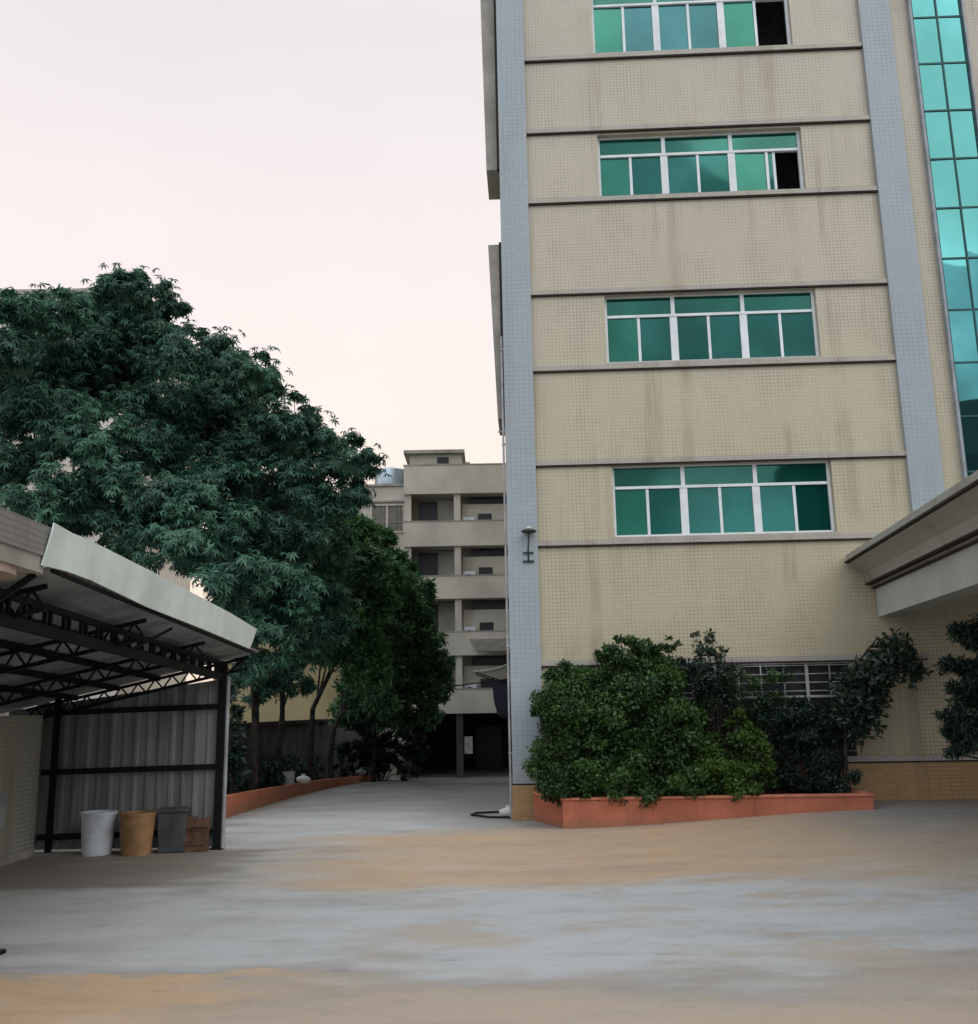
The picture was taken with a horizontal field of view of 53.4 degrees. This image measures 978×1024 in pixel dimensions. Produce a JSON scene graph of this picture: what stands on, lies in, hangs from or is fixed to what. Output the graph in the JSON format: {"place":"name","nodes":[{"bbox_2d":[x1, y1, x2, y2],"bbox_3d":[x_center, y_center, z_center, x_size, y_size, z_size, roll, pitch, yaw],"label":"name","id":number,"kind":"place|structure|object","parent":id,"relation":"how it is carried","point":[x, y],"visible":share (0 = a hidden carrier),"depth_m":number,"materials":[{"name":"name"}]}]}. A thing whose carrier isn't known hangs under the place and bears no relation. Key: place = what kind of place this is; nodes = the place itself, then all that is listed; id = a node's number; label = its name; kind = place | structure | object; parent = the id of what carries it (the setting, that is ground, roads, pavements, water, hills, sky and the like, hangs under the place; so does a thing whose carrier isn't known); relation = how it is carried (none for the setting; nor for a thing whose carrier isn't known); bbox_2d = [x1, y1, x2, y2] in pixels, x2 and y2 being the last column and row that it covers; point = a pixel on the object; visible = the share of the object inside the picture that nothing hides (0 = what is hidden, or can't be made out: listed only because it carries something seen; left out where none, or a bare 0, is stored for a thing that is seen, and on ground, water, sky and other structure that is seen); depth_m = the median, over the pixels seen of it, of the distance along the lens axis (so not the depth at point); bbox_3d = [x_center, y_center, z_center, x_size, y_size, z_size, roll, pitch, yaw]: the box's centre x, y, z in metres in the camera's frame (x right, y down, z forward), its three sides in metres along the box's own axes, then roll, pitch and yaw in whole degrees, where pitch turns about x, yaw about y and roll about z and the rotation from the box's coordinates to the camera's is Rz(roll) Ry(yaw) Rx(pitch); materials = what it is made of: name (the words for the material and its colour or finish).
{"place":"outdoors","nodes":[
{"label":"outdoors","id":0,"kind":"place"},
{"bbox_2d":[0,948,5,954],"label":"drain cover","id":1,"kind":"object","parent":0,"point":[2,950],"visible":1,"depth_m":8.49,"materials":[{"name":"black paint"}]},
{"bbox_2d":[0,0,505,683],"label":"sky","id":2,"kind":"structure","parent":0,"point":[310,176],"materials":[{"name":"white"}]},
{"bbox_2d":[213,515,347,722],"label":"yellow building","id":3,"kind":"structure","parent":0,"point":[298,708],"depth_m":46.14,"materials":[{"name":"yellow paint"}]},
{"bbox_2d":[357,449,511,778],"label":"dormitory building","id":4,"kind":"structure","parent":0,"point":[430,503],"depth_m":45.04,"materials":[{"name":"concrete"}]},
{"bbox_2d":[374,467,403,483],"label":"water tank","id":5,"kind":"object","parent":4,"relation":"on","point":[396,474],"visible":0.42,"depth_m":46.96,"materials":[{"name":"metal"}]},
{"bbox_2d":[418,500,453,520],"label":"door","id":6,"kind":"structure","parent":4,"relation":"in","point":[427,511],"depth_m":46.08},
{"bbox_2d":[418,551,454,574],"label":"door","id":7,"kind":"structure","parent":4,"relation":"in","point":[440,563],"depth_m":45.56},
{"bbox_2d":[429,603,454,630],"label":"door","id":8,"kind":"structure","parent":4,"relation":"in","point":[445,612],"depth_m":45.04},
{"bbox_2d":[450,658,455,687],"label":"door","id":9,"kind":"structure","parent":4,"relation":"in","point":[454,671],"depth_m":44.49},
{"bbox_2d":[463,517,474,519],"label":"air conditioner","id":10,"kind":"object","parent":4,"relation":"attached to","point":[468,518],"visible":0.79,"depth_m":45.07,"materials":[{"name":"white plastic"}]},
{"bbox_2d":[463,571,475,574],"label":"air conditioner","id":11,"kind":"object","parent":4,"relation":"attached to","point":[468,572],"visible":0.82,"depth_m":44.56,"materials":[{"name":"white plastic"}]},
{"bbox_2d":[464,627,475,630],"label":"air conditioner","id":12,"kind":"object","parent":4,"relation":"attached to","point":[469,628],"visible":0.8,"depth_m":44.04,"materials":[{"name":"white plastic"}]},
{"bbox_2d":[465,684,476,687],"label":"air conditioner","id":13,"kind":"object","parent":4,"relation":"attached to","point":[471,686],"visible":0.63,"depth_m":43.53,"materials":[{"name":"white plastic"}]},
{"bbox_2d":[475,726,500,767],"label":"back door","id":14,"kind":"structure","parent":4,"relation":"in","point":[487,739],"depth_m":49.50,"materials":[{"name":"black"}]},
{"bbox_2d":[0,768,977,1023],"bbox_3d":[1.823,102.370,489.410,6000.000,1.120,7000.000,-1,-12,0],"label":"ground","id":15,"kind":"structure","parent":0,"point":[424,898],"depth_m":9.46,"materials":[{"name":"concrete"}]},
{"bbox_2d":[0,715,42,866],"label":"store room","id":16,"kind":"object","parent":15,"relation":"on","point":[20,742],"visible":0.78,"depth_m":14.05,"materials":[{"name":"metal"}]},
{"bbox_2d":[0,507,51,580],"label":"gatehouse","id":17,"kind":"object","parent":15,"relation":"on","point":[23,542],"visible":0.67,"depth_m":7.82,"materials":[{"name":"grey tile"}]},
{"bbox_2d":[0,282,155,705],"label":"broadleaf tree","id":18,"kind":"object","parent":15,"relation":"on","point":[43,377],"visible":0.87,"depth_m":22.94,"materials":[{"name":"green plant"}]},
{"bbox_2d":[0,288,190,715],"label":"pale apartment block","id":19,"kind":"structure","parent":15,"relation":"on","point":[165,573],"depth_m":57.78,"materials":[{"name":"paint"}]},
{"bbox_2d":[80,810,117,855],"bbox_3d":[-5.865,4.811,14.573,0.540,0.615,0.540,-3,-12,10],"label":"bin","id":20,"kind":"object","parent":15,"relation":"on","point":[97,830],"visible":1,"depth_m":14.39,"materials":[{"name":"white plastic"}]},
{"bbox_2d":[0,523,258,852],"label":"carport shed","id":21,"kind":"structure","parent":15,"relation":"on","point":[80,615],"depth_m":14.86,"materials":[{"name":"black paint"}]},
{"bbox_2d":[118,810,156,856],"bbox_3d":[-5.255,4.792,14.503,0.560,0.605,0.560,-10,-15,38],"label":"bin","id":22,"kind":"object","parent":15,"relation":"on","point":[136,828],"visible":1,"depth_m":14.31,"materials":[{"name":"orange plastic"}]},
{"bbox_2d":[156,806,191,853],"bbox_3d":[-4.775,4.806,14.703,0.460,0.640,0.368,1,-12,-8],"label":"bin","id":23,"kind":"object","parent":15,"relation":"on","point":[172,821],"visible":0.96,"depth_m":14.55,"materials":[{"name":"grey plastic"}]},
{"bbox_2d":[56,262,333,790],"bbox_3d":[-7.093,-0.069,23.893,6.600,14.553,9.292,7,-14,-34],"label":"broadleaf tree","id":24,"kind":"object","parent":15,"relation":"on","point":[210,412],"visible":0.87,"depth_m":23.42,"materials":[{"name":"green plant"}]},
{"bbox_2d":[184,816,209,852],"bbox_3d":[-4.414,4.869,14.691,0.340,0.500,0.215,0,-12,-3],"label":"wooden box","id":25,"kind":"object","parent":15,"relation":"on","point":[197,836],"visible":1,"depth_m":14.61,"materials":[{"name":"brown wood"}]},
{"bbox_2d":[233,777,340,792],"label":"bed soil","id":26,"kind":"structure","parent":15,"relation":"on","point":[237,791],"depth_m":25.50,"materials":[{"name":"brown soil"}]},
{"bbox_2d":[227,679,253,793],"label":"bed shrub","id":27,"kind":"object","parent":26,"relation":"on","point":[237,759],"visible":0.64,"depth_m":20.73,"materials":[{"name":"green plant"}]},
{"bbox_2d":[282,766,294,784],"bbox_3d":[-5.795,7.635,28.060,0.414,0.568,0.394,-1,-12,0],"label":"bucket","id":28,"kind":"object","parent":26,"relation":"on","point":[290,776],"visible":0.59,"depth_m":27.90,"materials":[{"name":"grey plastic"}]},
{"bbox_2d":[226,752,354,794],"bbox_3d":[-6.464,8.223,30.469,2.137,1.902,21.678,-1,-12,0],"label":"ground cover","id":29,"kind":"object","parent":26,"relation":"on","point":[269,768],"visible":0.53,"depth_m":29.30,"materials":[{"name":"green plant"}]},
{"bbox_2d":[302,509,411,780],"bbox_3d":[-4.635,4.098,30.430,4.582,9.422,5.616,-1,-12,0],"label":"alley tree","id":30,"kind":"object","parent":26,"relation":"on","point":[373,579],"visible":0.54,"depth_m":29.81,"materials":[{"name":"green plant"}]},
{"bbox_2d":[334,690,433,780],"bbox_3d":[-4.426,9.354,40.542,4.253,4.211,2.887,-1,-12,0],"label":"bed shrub","id":31,"kind":"object","parent":26,"relation":"on","point":[385,759],"visible":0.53,"depth_m":39.97,"materials":[{"name":"green plant"}]},
{"bbox_2d":[328,550,443,778],"bbox_3d":[-3.900,5.784,35.174,4.536,8.292,5.889,-1,-12,0],"label":"alley tree","id":32,"kind":"object","parent":26,"relation":"on","point":[414,621],"visible":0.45,"depth_m":35.20,"materials":[{"name":"green plant"}]},
{"bbox_2d":[183,389,392,785],"bbox_3d":[-5.114,1.886,24.936,5.619,11.270,8.294,5,-13,-26],"label":"broadleaf tree","id":33,"kind":"object","parent":15,"relation":"on","point":[308,499],"visible":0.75,"depth_m":23.66,"materials":[{"name":"green plant"}]},
{"bbox_2d":[226,774,369,817],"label":"bed kerb","id":34,"kind":"structure","parent":15,"relation":"on","point":[240,802],"depth_m":24.97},
{"bbox_2d":[296,774,310,783],"bbox_3d":[-5.527,7.962,29.011,0.408,0.270,0.350,-8,-13,29],"label":"plastic bag","id":35,"kind":"object","parent":34,"relation":"on","point":[303,779],"visible":0.98,"depth_m":28.90,"materials":[{"name":"white plastic"}]},
{"bbox_2d":[355,768,366,774],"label":"plastic bag","id":36,"kind":"object","parent":34,"relation":"on","point":[360,771],"visible":0.93,"depth_m":40.16,"materials":[{"name":"grey plastic"}]},
{"bbox_2d":[228,719,378,784],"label":"boundary wall","id":37,"kind":"structure","parent":15,"relation":"on","point":[295,736],"depth_m":38.77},
{"bbox_2d":[326,629,456,781],"bbox_3d":[-3.916,7.394,38.175,5.443,6.641,3.823,-3,-12,9],"label":"alley tree","id":38,"kind":"object","parent":15,"relation":"on","point":[422,691],"visible":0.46,"depth_m":37.41,"materials":[{"name":"green plant"}]},
{"bbox_2d":[470,811,509,817],"bbox_3d":[0.054,5.849,18.789,0.838,0.047,1.112,-2,-12,7],"label":"hose","id":39,"kind":"object","parent":15,"relation":"on","point":[477,813],"visible":0.65,"depth_m":18.63,"materials":[{"name":"black rubber"}]},
{"bbox_2d":[499,805,512,815],"bbox_3d":[0.382,5.696,18.481,0.346,0.230,0.297,-8,-13,29],"label":"sack","id":40,"kind":"object","parent":15,"relation":"on","point":[505,811],"visible":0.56,"depth_m":18.39,"materials":[{"name":"white plastic"}]},
{"bbox_2d":[532,787,874,828],"bbox_3d":[3.664,5.270,17.145,5.788,0.615,1.385,-1,-12,2],"label":"brick planter","id":41,"kind":"object","parent":15,"relation":"on","point":[592,812],"visible":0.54,"depth_m":16.52,"materials":[{"name":"brick"}]},
{"bbox_2d":[521,658,636,806],"bbox_3d":[1.582,3.910,17.419,2.060,2.602,1.956,-1,-12,0],"label":"planter shrub","id":42,"kind":"object","parent":41,"relation":"in","point":[560,765],"visible":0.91,"depth_m":17.15,"materials":[{"name":"green plant"}]},
{"bbox_2d":[580,634,725,807],"bbox_3d":[2.953,3.695,17.473,2.841,3.083,2.049,-1,-12,0],"label":"planter shrub","id":43,"kind":"object","parent":41,"relation":"in","point":[642,697],"visible":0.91,"depth_m":17.13,"materials":[{"name":"green plant"}]},
{"bbox_2d":[676,628,743,794],"bbox_3d":[4.056,3.629,17.661,1.265,3.025,1.092,-1,-12,0],"label":"planter shrub","id":44,"kind":"object","parent":41,"relation":"in","point":[703,682],"visible":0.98,"depth_m":17.63,"materials":[{"name":"green plant"}]},
{"bbox_2d":[690,707,780,801],"bbox_3d":[4.297,4.311,17.089,1.586,1.733,1.295,-3,-12,12],"label":"planter shrub","id":45,"kind":"object","parent":41,"relation":"in","point":[736,772],"visible":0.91,"depth_m":17.01,"materials":[{"name":"green plant"}]},
{"bbox_2d":[715,665,799,793],"bbox_3d":[4.966,4.008,17.947,1.649,2.367,0.948,-1,-12,0],"label":"planter shrub","id":46,"kind":"object","parent":41,"relation":"in","point":[771,679],"visible":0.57,"depth_m":18.03,"materials":[{"name":"green plant"}]},
{"bbox_2d":[749,687,856,793],"bbox_3d":[5.851,4.169,17.729,2.177,1.969,1.253,-1,-12,0],"label":"planter shrub","id":47,"kind":"object","parent":41,"relation":"in","point":[815,756],"visible":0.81,"depth_m":17.58,"materials":[{"name":"green plant"}]},
{"bbox_2d":[807,764,862,793],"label":"planter shrub","id":48,"kind":"object","parent":41,"relation":"in","point":[839,784],"visible":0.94,"depth_m":17.10,"materials":[{"name":"green plant"}]},
{"bbox_2d":[826,625,933,792],"bbox_3d":[7.052,3.560,17.413,1.958,3.056,1.381,-5,-12,17],"label":"leaning tree","id":49,"kind":"object","parent":41,"relation":"in","point":[892,658],"visible":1,"depth_m":17.43,"materials":[{"name":"green plant"}]},
{"bbox_2d":[480,0,977,820],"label":"factory building","id":50,"kind":"structure","parent":15,"relation":"on","point":[734,282],"depth_m":19.75,"materials":[{"name":"beige tile"}]},
{"bbox_2d":[440,662,510,717],"bbox_3d":[-0.253,4.296,23.713,1.804,1.450,1.616,-1,-12,0],"label":"side awning","id":51,"kind":"object","parent":50,"relation":"attached to","point":[500,693],"visible":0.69,"depth_m":23.09,"materials":[{"name":"fabric"}]},
{"bbox_2d":[521,526,536,562],"bbox_3d":[0.776,0.615,18.829,0.310,0.690,0.315,-1,-12,2],"label":"wall lamp","id":52,"kind":"object","parent":50,"relation":"attached to","point":[528,530],"visible":1,"depth_m":18.83,"materials":[{"name":"grey metal"}]},
{"bbox_2d":[591,0,794,53],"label":"window","id":53,"kind":"structure","parent":50,"relation":"in","point":[617,25],"depth_m":21.42,"materials":[{"name":"teal glass"}]},
{"bbox_2d":[597,130,803,195],"bbox_3d":[4.478,-7.367,20.715,4.300,1.465,0.082,-1,-12,2],"label":"window","id":54,"kind":"structure","parent":50,"relation":"in","point":[726,161],"depth_m":20.74,"materials":[{"name":"teal glass"}]},
{"bbox_2d":[604,291,822,363],"bbox_3d":[4.540,-3.764,19.908,4.360,1.530,0.220,-1,-12,2],"label":"window","id":55,"kind":"structure","parent":50,"relation":"in","point":[758,325],"depth_m":19.98,"materials":[{"name":"teal glass"}]},
{"bbox_2d":[612,461,838,538],"bbox_3d":[4.603,-0.225,19.185,4.360,1.505,0.220,-1,-12,2],"label":"window","id":56,"kind":"structure","parent":50,"relation":"in","point":[780,498],"depth_m":19.25,"materials":[{"name":"teal glass"}]},
{"bbox_2d":[677,662,856,755],"bbox_3d":[5.118,3.839,18.327,3.410,1.960,0.234,-1,-12,2],"label":"barred window","id":57,"kind":"structure","parent":50,"relation":"in","point":[811,681],"depth_m":18.42,"materials":[{"name":"white metal"}]},
{"bbox_2d":[930,611,977,761],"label":"pruned conifer","id":58,"kind":"object","parent":15,"relation":"on","point":[958,731],"visible":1,"depth_m":14.65,"materials":[{"name":"green plant"}]}
]}

